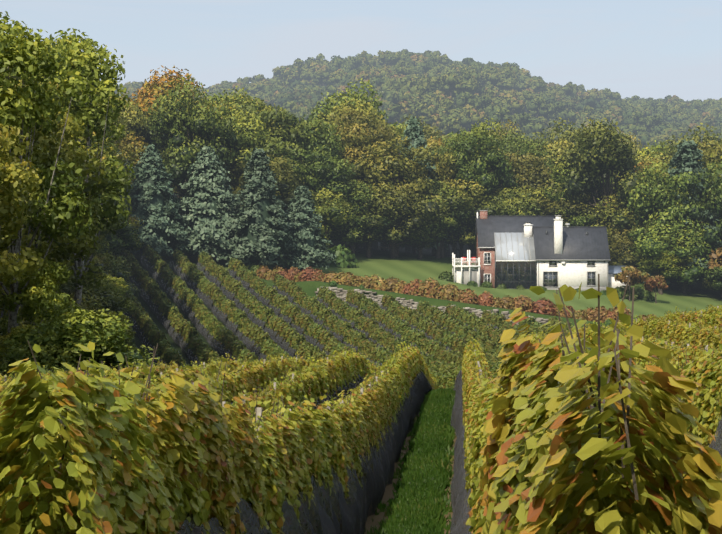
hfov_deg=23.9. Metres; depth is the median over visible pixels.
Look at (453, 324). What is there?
vine row
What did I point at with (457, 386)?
vine row
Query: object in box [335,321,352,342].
vine row
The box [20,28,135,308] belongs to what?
birch tree
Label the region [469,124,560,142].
tree forest patch
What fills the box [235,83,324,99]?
tree forest patch
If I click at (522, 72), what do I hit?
tree forest patch
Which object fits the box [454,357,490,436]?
vine row
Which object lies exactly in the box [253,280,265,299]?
vine row
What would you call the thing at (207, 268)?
vine row
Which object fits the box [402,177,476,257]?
young tree
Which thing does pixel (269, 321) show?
vine row
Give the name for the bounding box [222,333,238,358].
vine row
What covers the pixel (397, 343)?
vine row
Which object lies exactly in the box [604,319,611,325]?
wall weeds
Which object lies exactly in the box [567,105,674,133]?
tree forest patch
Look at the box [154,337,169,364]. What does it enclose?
vine row
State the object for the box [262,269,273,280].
hedge shrub
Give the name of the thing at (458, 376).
vine row
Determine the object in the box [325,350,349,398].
vine row
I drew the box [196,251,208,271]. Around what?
vine row
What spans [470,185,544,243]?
young tree
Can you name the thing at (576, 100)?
tree forest patch
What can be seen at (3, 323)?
birch tree
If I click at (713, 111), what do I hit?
tree forest patch
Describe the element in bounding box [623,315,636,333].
vine row
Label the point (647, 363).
vine row
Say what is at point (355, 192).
young tree
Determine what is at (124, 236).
young tree
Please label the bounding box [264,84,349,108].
tree forest patch
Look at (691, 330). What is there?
vine row
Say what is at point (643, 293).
garden shrub
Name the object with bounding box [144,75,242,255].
deciduous tree
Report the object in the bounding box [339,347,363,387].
vine row
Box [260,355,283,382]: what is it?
vine row
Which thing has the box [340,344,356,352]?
vine row
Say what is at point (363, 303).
vine row
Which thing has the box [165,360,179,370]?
vine row
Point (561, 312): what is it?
hedge shrub
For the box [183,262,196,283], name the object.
vine row
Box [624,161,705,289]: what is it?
deciduous tree
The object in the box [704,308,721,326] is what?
vine row
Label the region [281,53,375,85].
tree forest patch
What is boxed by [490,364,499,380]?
vine row
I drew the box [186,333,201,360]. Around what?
vine row
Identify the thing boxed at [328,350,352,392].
vine row
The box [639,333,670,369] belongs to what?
vine row
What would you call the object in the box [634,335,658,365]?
vine row
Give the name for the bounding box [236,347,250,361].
vine row
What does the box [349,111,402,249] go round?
deciduous tree
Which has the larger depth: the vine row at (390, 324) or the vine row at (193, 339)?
the vine row at (390, 324)
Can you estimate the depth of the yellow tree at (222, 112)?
246.84 m
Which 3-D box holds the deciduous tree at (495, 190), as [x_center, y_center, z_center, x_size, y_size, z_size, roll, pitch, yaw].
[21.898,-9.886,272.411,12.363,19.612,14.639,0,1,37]
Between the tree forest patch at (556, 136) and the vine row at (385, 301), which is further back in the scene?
the tree forest patch at (556, 136)
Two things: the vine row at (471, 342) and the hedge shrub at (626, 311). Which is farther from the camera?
the hedge shrub at (626, 311)
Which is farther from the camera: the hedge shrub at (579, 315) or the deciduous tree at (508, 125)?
the deciduous tree at (508, 125)
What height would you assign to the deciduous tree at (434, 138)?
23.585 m
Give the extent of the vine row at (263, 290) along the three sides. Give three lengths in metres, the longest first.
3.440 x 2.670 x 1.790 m
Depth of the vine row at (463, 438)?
34.09 m
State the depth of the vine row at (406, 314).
186.15 m
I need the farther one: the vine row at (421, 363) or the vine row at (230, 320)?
the vine row at (230, 320)
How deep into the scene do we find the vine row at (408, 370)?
56.01 m
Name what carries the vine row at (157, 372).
on the terrain at (406, 267)
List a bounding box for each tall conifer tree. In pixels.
[377,116,449,253]
[643,139,721,291]
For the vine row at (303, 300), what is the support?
on the terrain at (406, 267)
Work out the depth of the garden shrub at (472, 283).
233.69 m
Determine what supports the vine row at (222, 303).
on the terrain at (406, 267)
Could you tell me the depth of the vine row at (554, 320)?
190.76 m
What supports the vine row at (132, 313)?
on the terrain at (406, 267)
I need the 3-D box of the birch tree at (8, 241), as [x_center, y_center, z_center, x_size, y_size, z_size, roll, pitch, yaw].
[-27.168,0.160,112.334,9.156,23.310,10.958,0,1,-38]
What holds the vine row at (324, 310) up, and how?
on the terrain at (406, 267)
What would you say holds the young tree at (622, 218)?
on the terrain at (406, 267)
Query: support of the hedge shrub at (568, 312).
on the terrain at (406, 267)
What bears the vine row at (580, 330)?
on the terrain at (406, 267)
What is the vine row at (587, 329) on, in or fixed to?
on the terrain at (406, 267)
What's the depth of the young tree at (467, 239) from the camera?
260.76 m
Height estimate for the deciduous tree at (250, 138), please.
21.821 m
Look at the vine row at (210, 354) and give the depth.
147.44 m
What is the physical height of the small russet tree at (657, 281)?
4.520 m
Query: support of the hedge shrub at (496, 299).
on the terrain at (406, 267)
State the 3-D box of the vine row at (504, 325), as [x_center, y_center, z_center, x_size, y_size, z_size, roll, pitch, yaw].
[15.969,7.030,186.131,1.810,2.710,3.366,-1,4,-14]
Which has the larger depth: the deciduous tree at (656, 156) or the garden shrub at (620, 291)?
the deciduous tree at (656, 156)
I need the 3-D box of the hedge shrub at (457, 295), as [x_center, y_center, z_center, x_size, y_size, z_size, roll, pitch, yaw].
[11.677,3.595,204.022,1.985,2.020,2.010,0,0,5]
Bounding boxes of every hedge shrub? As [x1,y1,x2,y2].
[249,265,259,271]
[256,265,269,278]
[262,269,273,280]
[270,267,283,279]
[273,268,287,278]
[285,266,301,281]
[293,273,301,281]
[297,267,315,280]
[310,268,322,280]
[316,273,327,281]
[322,271,337,283]
[333,272,346,284]
[343,272,353,285]
[348,275,362,286]
[356,275,373,288]
[370,274,380,287]
[373,278,386,290]
[383,277,399,291]
[393,280,405,293]
[401,283,413,294]
[409,279,421,295]
[414,281,426,296]
[420,277,441,298]
[434,284,445,299]
[441,283,458,300]
[452,289,463,301]
[458,288,477,303]
[476,291,494,306]
[491,297,499,307]
[497,295,514,308]
[510,295,533,311]
[529,297,555,315]
[553,304,566,316]
[561,306,574,317]
[571,309,587,319]
[583,307,594,320]
[587,306,610,322]
[602,311,616,322]
[609,306,620,322]
[617,306,630,321]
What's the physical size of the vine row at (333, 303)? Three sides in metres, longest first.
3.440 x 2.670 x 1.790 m
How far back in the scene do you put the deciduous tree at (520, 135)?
307.99 m
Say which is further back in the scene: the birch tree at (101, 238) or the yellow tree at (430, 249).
the yellow tree at (430, 249)
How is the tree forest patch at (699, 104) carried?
on the terrain at (406, 267)
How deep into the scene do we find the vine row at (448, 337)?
171.73 m
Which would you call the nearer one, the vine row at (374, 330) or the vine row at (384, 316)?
the vine row at (374, 330)
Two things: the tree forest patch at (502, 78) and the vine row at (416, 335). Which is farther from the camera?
the tree forest patch at (502, 78)
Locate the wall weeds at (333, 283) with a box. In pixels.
[329,281,336,286]
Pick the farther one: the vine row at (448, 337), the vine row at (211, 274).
the vine row at (211, 274)
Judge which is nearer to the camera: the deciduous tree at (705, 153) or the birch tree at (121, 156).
the birch tree at (121, 156)
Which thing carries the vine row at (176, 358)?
on the terrain at (406, 267)
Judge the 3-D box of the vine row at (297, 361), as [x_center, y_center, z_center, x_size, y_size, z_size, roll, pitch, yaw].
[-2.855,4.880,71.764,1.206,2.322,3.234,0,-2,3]
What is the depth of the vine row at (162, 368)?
67.95 m
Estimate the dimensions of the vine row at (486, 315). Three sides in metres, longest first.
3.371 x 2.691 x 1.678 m
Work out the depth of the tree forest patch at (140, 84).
1053.97 m
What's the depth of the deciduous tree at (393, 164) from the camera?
252.69 m
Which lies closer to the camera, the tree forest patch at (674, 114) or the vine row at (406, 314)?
the vine row at (406, 314)
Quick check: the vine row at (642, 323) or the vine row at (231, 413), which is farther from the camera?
the vine row at (642, 323)
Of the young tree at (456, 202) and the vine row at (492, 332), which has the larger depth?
the young tree at (456, 202)
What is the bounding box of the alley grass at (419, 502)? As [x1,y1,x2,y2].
[364,388,455,533]
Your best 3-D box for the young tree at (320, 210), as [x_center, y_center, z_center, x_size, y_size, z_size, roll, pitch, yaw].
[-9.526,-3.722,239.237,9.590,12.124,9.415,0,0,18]
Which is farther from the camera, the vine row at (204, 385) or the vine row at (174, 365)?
the vine row at (174, 365)
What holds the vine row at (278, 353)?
on the terrain at (406, 267)
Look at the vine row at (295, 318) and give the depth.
177.24 m
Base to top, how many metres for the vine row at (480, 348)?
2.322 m
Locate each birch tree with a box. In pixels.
[0,11,97,361]
[0,32,27,87]
[0,92,113,325]
[0,123,47,285]
[0,124,32,243]
[0,129,18,251]
[0,228,73,324]
[0,237,29,339]
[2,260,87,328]
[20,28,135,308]
[23,109,105,320]
[23,139,96,265]
[40,81,116,258]
[41,36,116,155]
[84,140,129,259]
[84,229,114,263]
[100,81,125,145]
[100,110,138,204]
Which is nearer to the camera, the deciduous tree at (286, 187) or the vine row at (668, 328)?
the vine row at (668, 328)
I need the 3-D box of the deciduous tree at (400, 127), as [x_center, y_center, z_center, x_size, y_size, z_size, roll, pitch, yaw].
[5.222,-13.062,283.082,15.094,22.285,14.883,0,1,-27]
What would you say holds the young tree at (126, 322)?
on the terrain at (406, 267)
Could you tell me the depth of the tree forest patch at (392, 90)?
810.10 m
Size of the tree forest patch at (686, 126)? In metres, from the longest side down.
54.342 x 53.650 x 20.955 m
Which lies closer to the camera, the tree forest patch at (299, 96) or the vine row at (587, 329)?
the vine row at (587, 329)
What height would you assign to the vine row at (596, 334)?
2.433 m
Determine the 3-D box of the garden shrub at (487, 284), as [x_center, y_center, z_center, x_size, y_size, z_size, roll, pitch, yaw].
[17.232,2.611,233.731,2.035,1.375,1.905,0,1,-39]
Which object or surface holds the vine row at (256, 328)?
on the terrain at (406, 267)
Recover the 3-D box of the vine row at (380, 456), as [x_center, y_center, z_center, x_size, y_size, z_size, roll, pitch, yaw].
[-0.082,3.491,33.502,1.220,2.354,3.202,0,-1,3]
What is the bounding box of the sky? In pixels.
[0,0,721,100]
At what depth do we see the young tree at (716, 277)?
240.94 m
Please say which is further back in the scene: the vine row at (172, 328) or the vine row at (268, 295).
the vine row at (268, 295)
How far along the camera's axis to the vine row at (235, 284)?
193.53 m
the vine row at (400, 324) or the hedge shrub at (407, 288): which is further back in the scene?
the hedge shrub at (407, 288)
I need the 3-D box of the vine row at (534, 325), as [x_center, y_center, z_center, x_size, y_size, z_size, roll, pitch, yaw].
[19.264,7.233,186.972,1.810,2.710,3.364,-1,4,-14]
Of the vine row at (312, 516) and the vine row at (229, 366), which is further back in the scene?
the vine row at (229, 366)
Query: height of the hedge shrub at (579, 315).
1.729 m
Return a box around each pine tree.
[107,148,133,200]
[124,144,191,256]
[166,146,242,262]
[226,148,293,267]
[274,185,335,270]
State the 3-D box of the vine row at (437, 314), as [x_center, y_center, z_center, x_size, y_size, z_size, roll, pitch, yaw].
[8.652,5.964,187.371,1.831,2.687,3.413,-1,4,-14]
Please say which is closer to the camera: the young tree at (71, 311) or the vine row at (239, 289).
the young tree at (71, 311)
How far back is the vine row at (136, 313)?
169.67 m
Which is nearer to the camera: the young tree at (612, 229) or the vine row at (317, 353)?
the vine row at (317, 353)
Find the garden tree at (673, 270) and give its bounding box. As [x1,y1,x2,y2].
[636,250,694,294]
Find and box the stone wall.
[315,286,605,328]
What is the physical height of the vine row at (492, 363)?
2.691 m
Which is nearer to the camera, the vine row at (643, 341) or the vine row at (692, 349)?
the vine row at (692, 349)
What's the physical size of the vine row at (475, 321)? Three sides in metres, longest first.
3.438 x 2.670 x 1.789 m
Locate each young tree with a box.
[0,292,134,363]
[0,323,63,366]
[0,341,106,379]
[2,306,99,367]
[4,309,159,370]
[6,327,159,365]
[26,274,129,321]
[69,249,116,282]
[87,238,129,279]
[91,307,135,351]
[95,249,141,296]
[96,200,142,252]
[96,273,137,312]
[105,311,134,341]
[110,235,130,262]
[113,196,129,216]
[120,215,143,250]
[282,201,327,236]
[296,188,364,247]
[322,198,352,251]
[323,207,361,246]
[327,178,394,253]
[339,181,450,257]
[342,180,404,257]
[369,188,403,254]
[388,198,453,258]
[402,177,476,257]
[425,181,476,257]
[444,192,484,257]
[445,179,486,257]
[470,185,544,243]
[496,189,548,215]
[529,179,609,225]
[551,207,595,225]
[569,186,639,244]
[586,217,626,265]
[602,193,640,243]
[608,227,640,268]
[622,218,691,267]
[628,218,720,293]
[651,222,712,290]
[699,270,721,298]
[704,266,721,289]
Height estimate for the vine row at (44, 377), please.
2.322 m
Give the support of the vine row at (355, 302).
on the terrain at (406, 267)
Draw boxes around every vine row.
[0,340,210,533]
[0,379,6,400]
[1,370,16,383]
[37,421,72,524]
[40,371,51,382]
[43,376,58,403]
[92,361,111,376]
[103,363,121,375]
[106,363,129,383]
[112,357,263,533]
[116,363,145,380]
[120,290,133,312]
[123,294,137,315]
[123,340,135,353]
[127,370,147,395]
[128,299,140,322]
[130,304,144,329]
[134,309,148,334]
[134,361,159,381]
[136,269,148,288]
[137,314,151,340]
[139,275,149,297]
[141,319,155,344]
[142,277,155,300]
[144,370,165,394]
[145,282,159,305]
[145,325,160,351]
[146,250,157,270]
[149,254,161,274]
[149,288,161,312]
[149,329,166,356]
[149,360,171,375]
[152,258,162,279]
[152,290,167,315]
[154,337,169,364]
[155,260,168,281]
[156,297,170,320]
[158,266,170,286]
[158,342,173,363]
[159,366,180,391]
[160,301,171,326]
[162,269,173,290]
[164,304,179,330]
[165,273,177,294]
[165,347,179,364]
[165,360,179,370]
[168,276,183,298]
[168,311,183,336]
[169,249,181,268]
[171,352,185,365]
[172,316,186,342]
[173,253,184,272]
[173,280,187,303]
[173,361,199,382]
[176,255,189,276]
[176,321,193,348]
[177,285,187,308]
[178,360,188,368]
[180,260,191,280]
[180,288,193,312]
[181,325,198,353]
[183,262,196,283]
[184,292,198,317]
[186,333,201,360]
[187,268,198,289]
[187,361,210,379]
[188,297,204,322]
[191,270,203,291]
[191,338,206,365]
[191,374,221,401]
[193,303,207,328]
[195,275,207,295]
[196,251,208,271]
[196,368,230,405]
[197,309,212,334]
[197,345,211,365]
[199,279,209,299]
[199,357,223,376]
[200,255,212,272]
[202,313,217,339]
[203,282,216,305]
[204,259,214,277]
[205,349,218,366]
[207,286,222,309]
[207,319,222,346]
[208,263,216,281]
[210,356,220,364]
[211,264,224,282]
[211,292,225,315]
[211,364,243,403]
[212,324,225,351]
[216,268,229,288]
[216,296,229,321]
[217,328,232,356]
[217,353,234,374]
[220,273,232,294]
[221,299,236,324]
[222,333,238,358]
[222,401,237,433]
[224,277,234,298]
[225,306,239,329]
[225,388,254,419]
[226,354,242,367]
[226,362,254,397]
[226,399,303,533]
[228,257,237,273]
[228,279,242,300]
[228,338,246,360]
[230,259,243,278]
[231,309,247,335]
[233,285,246,306]
[234,386,274,411]
[235,264,247,280]
[236,316,250,339]
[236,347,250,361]
[237,289,250,309]
[238,358,264,395]
[240,268,249,284]
[241,321,254,346]
[243,270,256,289]
[243,294,256,313]
[243,350,258,361]
[247,299,262,321]
[247,324,263,351]
[248,275,260,295]
[249,392,335,533]
[250,382,287,416]
[252,303,266,324]
[252,330,270,356]
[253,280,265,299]
[253,358,272,385]
[258,283,270,305]
[258,306,274,329]
[258,337,275,359]
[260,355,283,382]
[263,286,277,306]
[264,312,277,337]
[266,342,281,359]
[268,291,280,309]
[269,317,284,339]
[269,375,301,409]
[272,273,284,289]
[272,355,288,379]
[274,295,288,315]
[274,321,292,346]
[274,348,288,362]
[274,395,353,533]
[277,277,287,295]
[279,300,292,318]
[280,327,299,351]
[280,353,297,371]
[281,280,295,298]
[282,364,312,408]
[284,303,300,324]
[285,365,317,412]
[287,283,301,302]
[287,332,305,356]
[289,356,302,371]
[290,309,302,330]
[293,289,306,306]
[294,352,309,366]
[295,313,313,334]
[295,339,309,358]
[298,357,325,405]
[299,293,310,312]
[302,359,333,405]
[303,296,317,314]
[303,319,317,341]
[303,342,319,360]
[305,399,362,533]
[308,324,325,351]
[310,301,324,322]
[311,349,326,361]
[315,306,332,325]
[316,329,333,350]
[316,384,372,533]
[317,285,329,302]
[317,356,343,402]
[323,290,335,307]
[323,311,336,330]
[323,336,338,356]
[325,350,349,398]
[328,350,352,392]
[329,295,341,313]
[329,316,342,337]
[331,341,346,354]
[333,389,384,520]
[334,300,348,318]
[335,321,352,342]
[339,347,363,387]
[339,349,356,388]
[340,304,354,326]
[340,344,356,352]
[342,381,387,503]
[343,327,356,345]
[346,289,358,306]
[347,308,363,327]
[350,330,367,351]
[351,292,365,308]
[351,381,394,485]
[352,348,367,377]
[352,353,363,379]
[354,314,366,331]
[358,296,372,313]
[359,338,374,356]
[361,317,377,338]
[361,353,370,377]
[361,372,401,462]
[364,300,378,317]
[366,342,381,362]
[368,323,384,343]
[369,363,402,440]
[372,306,383,325]
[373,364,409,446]
[374,346,389,365]
[377,329,391,347]
[378,309,393,328]
[379,293,394,310]
[380,356,412,437]
[384,314,400,333]
[384,334,400,351]
[384,351,392,364]
[385,352,415,413]
[385,355,413,431]
[388,299,401,314]
[392,319,409,338]
[392,337,409,352]
[394,344,420,411]
[394,349,418,417]
[395,304,405,318]
[398,342,422,403]
[401,307,416,323]
[401,325,414,342]
[401,341,424,400]
[406,343,428,395]
[409,311,424,329]
[409,329,425,346]
[410,345,422,372]
[416,300,429,315]
[416,316,431,333]
[418,336,430,353]
[418,348,427,380]
[422,352,436,367]
[423,359,431,388]
[424,304,438,320]
[424,320,440,339]
[425,339,443,357]
[428,358,444,370]
[432,309,446,324]
[433,326,449,344]
[434,371,451,388]
[435,345,450,360]
[438,361,453,370]
[439,314,454,329]
[441,331,457,349]
[443,368,456,374]
[443,370,456,388]
[444,350,460,363]
[445,303,456,316]
[448,318,463,333]
[448,363,461,371]
[449,374,527,533]
[450,335,467,351]
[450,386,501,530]
[451,349,486,427]
[451,400,475,511]
[453,306,467,321]
[453,378,494,471]
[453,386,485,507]
[454,346,485,403]
[454,354,462,366]
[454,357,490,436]
[454,368,493,448]
[454,373,495,456]
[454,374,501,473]
[455,322,472,339]
[455,339,484,392]
[456,337,476,383]
[457,354,489,411]
[457,360,491,436]
[459,340,479,378]
[460,341,483,377]
[460,342,466,353]
[460,345,483,386]
[461,311,475,326]
[462,374,526,533]
[464,328,481,340]
[465,372,495,475]
[469,316,485,330]
[471,346,613,533]
[474,332,490,349]
[478,321,493,336]
[480,274,721,533]
[482,309,493,325]
[484,337,500,353]
[484,351,492,360]
[487,326,501,340]
[487,360,496,366]
[490,312,505,328]
[490,353,501,363]
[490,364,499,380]
[492,343,504,355]
[496,331,504,344]
[499,319,512,331]
[509,323,520,337]
[517,328,534,336]
[518,315,534,326]
[524,331,545,372]
[528,320,540,333]
[530,332,545,352]
[537,324,552,335]
[547,316,563,327]
[561,320,572,333]
[577,321,593,346]
[581,323,590,349]
[586,320,605,351]
[592,321,605,345]
[612,359,654,468]
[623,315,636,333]
[626,328,646,345]
[633,315,645,325]
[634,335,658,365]
[638,314,652,332]
[638,353,692,407]
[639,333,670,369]
[643,316,665,339]
[645,336,677,367]
[650,316,672,342]
[659,337,691,366]
[661,318,683,341]
[664,311,676,319]
[669,307,686,323]
[669,318,694,346]
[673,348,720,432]
[674,333,714,366]
[679,310,693,323]
[680,319,703,347]
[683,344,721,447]
[685,307,705,323]
[691,322,720,348]
[696,308,713,327]
[698,340,721,363]
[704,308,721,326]
[704,319,721,351]
[705,304,719,314]
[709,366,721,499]
[712,305,721,316]
[715,311,721,328]
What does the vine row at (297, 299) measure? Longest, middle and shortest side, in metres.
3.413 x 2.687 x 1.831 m
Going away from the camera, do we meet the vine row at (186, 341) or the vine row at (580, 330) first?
the vine row at (580, 330)
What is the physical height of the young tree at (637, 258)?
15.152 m
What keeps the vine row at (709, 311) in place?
on the terrain at (406, 267)
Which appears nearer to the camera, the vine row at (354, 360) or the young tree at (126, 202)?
the vine row at (354, 360)
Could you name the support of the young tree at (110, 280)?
on the terrain at (406, 267)
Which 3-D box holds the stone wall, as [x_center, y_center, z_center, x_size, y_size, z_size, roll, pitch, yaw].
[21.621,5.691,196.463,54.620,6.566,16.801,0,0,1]
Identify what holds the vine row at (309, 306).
on the terrain at (406, 267)
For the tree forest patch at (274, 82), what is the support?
on the terrain at (406, 267)
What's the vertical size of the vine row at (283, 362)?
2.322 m
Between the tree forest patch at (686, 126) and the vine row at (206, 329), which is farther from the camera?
the tree forest patch at (686, 126)
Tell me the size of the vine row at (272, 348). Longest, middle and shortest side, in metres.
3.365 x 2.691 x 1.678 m
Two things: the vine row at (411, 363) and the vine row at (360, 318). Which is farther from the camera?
the vine row at (360, 318)
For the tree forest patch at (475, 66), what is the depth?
954.60 m
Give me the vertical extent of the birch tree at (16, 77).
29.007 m
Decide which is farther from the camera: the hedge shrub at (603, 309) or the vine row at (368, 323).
the hedge shrub at (603, 309)
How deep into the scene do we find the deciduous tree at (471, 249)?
276.06 m
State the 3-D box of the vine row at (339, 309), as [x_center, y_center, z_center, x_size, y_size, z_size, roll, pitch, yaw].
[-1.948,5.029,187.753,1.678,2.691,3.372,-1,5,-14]
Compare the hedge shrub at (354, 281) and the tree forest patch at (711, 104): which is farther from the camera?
the tree forest patch at (711, 104)
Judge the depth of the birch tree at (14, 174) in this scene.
97.68 m
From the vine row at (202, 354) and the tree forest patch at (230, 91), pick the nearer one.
the vine row at (202, 354)
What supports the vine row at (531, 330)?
on the terrain at (406, 267)
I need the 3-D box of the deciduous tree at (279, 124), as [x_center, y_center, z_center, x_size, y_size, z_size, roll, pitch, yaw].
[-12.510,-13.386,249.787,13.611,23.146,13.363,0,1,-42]
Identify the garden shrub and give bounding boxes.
[322,244,357,267]
[438,271,453,281]
[466,280,477,286]
[480,281,492,287]
[497,284,506,288]
[606,286,625,298]
[620,285,637,299]
[634,284,654,300]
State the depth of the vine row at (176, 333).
164.87 m
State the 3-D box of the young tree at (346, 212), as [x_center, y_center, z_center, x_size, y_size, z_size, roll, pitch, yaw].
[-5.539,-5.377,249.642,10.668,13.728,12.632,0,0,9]
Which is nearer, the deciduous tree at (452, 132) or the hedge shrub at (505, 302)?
the hedge shrub at (505, 302)
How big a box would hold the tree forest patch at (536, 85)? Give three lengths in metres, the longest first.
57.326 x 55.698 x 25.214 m
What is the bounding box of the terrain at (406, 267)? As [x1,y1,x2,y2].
[0,93,721,533]
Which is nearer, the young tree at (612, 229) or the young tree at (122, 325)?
the young tree at (122, 325)
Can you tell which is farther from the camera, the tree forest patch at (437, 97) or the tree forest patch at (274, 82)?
the tree forest patch at (274, 82)
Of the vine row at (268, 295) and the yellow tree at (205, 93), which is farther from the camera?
the yellow tree at (205, 93)
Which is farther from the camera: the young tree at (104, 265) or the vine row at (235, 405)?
the young tree at (104, 265)
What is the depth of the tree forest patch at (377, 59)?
1052.27 m
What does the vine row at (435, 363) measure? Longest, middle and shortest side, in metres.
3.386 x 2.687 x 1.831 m
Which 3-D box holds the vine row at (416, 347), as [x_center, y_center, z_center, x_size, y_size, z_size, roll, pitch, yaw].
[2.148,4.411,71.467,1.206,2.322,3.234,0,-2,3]
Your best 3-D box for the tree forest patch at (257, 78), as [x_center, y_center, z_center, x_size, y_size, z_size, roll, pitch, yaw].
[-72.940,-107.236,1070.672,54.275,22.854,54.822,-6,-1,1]
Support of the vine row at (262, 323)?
on the terrain at (406, 267)
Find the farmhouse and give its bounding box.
[452,210,628,290]
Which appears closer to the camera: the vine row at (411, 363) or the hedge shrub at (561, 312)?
the vine row at (411, 363)
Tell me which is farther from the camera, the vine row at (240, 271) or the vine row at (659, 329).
the vine row at (240, 271)
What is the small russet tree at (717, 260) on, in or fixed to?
on the terrain at (406, 267)
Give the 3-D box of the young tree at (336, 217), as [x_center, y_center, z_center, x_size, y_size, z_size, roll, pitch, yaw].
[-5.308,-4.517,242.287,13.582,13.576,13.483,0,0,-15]
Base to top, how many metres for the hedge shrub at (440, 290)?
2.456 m
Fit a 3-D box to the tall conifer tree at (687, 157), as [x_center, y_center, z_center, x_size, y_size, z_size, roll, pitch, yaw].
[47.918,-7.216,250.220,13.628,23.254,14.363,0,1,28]
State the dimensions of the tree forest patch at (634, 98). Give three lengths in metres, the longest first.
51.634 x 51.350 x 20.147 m
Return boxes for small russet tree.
[614,265,649,300]
[644,275,667,302]
[708,247,721,277]
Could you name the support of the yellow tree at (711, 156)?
on the terrain at (406, 267)
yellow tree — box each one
[111,132,149,195]
[125,65,206,116]
[185,100,246,167]
[199,90,232,108]
[229,93,286,200]
[423,136,445,251]
[617,156,666,178]
[630,140,674,161]
[700,145,721,180]
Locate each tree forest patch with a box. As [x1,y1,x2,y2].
[114,84,139,99]
[124,81,194,87]
[140,85,212,93]
[193,90,233,99]
[209,74,275,86]
[209,77,299,92]
[215,79,311,93]
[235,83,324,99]
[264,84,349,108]
[271,107,311,121]
[272,60,333,86]
[275,89,366,105]
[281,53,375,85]
[282,94,393,113]
[310,64,394,92]
[329,63,419,95]
[349,69,421,94]
[355,50,440,65]
[372,101,433,124]
[373,68,479,105]
[376,49,452,65]
[390,113,465,135]
[397,60,482,75]
[399,84,501,123]
[421,62,519,90]
[427,98,546,138]
[439,55,519,68]
[453,84,544,109]
[462,57,541,110]
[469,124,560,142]
[473,89,577,125]
[504,75,577,112]
[513,88,602,107]
[521,113,599,136]
[545,97,635,124]
[546,82,585,90]
[547,85,622,102]
[548,127,638,146]
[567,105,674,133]
[583,97,650,106]
[599,100,687,122]
[614,124,717,139]
[621,99,706,111]
[624,95,653,102]
[638,135,701,149]
[651,132,721,143]
[658,95,716,102]
[660,116,721,128]
[673,123,721,136]
[682,106,721,117]
[687,112,721,119]
[701,100,721,112]
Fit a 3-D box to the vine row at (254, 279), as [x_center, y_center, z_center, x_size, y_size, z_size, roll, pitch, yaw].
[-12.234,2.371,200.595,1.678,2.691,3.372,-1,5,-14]
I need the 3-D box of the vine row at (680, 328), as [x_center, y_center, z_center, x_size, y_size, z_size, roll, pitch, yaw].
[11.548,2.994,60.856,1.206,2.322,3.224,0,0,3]
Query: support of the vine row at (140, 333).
on the terrain at (406, 267)
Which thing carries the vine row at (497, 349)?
on the terrain at (406, 267)
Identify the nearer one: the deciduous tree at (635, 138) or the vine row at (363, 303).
the vine row at (363, 303)
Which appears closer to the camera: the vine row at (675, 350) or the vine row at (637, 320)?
the vine row at (675, 350)
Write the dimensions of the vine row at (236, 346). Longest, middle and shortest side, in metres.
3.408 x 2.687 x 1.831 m
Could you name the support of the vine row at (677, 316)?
on the terrain at (406, 267)
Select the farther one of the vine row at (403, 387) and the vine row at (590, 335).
the vine row at (590, 335)
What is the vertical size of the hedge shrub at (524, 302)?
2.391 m
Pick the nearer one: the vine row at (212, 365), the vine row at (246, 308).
the vine row at (212, 365)
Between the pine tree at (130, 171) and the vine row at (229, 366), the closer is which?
the vine row at (229, 366)
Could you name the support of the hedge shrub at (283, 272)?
on the terrain at (406, 267)
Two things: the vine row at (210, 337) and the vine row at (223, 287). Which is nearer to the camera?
the vine row at (210, 337)
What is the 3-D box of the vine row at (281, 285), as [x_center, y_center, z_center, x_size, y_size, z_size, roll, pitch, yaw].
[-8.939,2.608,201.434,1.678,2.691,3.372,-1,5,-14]
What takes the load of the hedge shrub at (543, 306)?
on the terrain at (406, 267)
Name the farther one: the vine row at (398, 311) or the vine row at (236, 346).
the vine row at (398, 311)
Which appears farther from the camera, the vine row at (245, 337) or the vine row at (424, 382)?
the vine row at (245, 337)
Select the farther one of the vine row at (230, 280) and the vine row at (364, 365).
the vine row at (230, 280)
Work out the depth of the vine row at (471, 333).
175.45 m
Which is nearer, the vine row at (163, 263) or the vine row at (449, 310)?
the vine row at (449, 310)
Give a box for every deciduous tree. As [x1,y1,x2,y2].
[106,94,163,159]
[118,102,160,148]
[141,126,183,213]
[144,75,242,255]
[172,132,241,198]
[202,86,257,115]
[215,104,272,210]
[228,95,301,118]
[232,153,303,219]
[238,136,305,197]
[240,97,321,179]
[280,114,353,200]
[286,142,355,205]
[303,78,388,246]
[310,98,379,245]
[330,106,396,248]
[331,122,384,187]
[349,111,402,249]
[361,135,434,256]
[381,142,401,250]
[387,122,405,250]
[397,114,444,248]
[420,141,460,255]
[424,137,449,255]
[430,144,446,256]
[433,135,450,143]
[438,118,518,256]
[443,129,509,150]
[468,192,487,257]
[472,143,527,198]
[488,150,552,205]
[489,119,533,143]
[496,133,557,180]
[498,127,540,150]
[527,117,585,148]
[535,138,573,167]
[538,165,602,224]
[544,157,602,207]
[559,118,646,219]
[598,177,619,265]
[619,131,640,143]
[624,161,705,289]
[629,141,645,155]
[632,152,670,168]
[641,166,706,225]
[649,161,721,254]
[657,123,721,161]
[657,160,719,181]
[697,140,721,170]
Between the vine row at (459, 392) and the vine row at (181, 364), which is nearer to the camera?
the vine row at (459, 392)
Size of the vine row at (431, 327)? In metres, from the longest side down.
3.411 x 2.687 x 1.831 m
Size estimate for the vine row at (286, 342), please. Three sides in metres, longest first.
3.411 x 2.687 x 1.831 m
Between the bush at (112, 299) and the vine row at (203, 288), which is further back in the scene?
the vine row at (203, 288)
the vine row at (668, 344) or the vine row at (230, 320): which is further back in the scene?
the vine row at (230, 320)

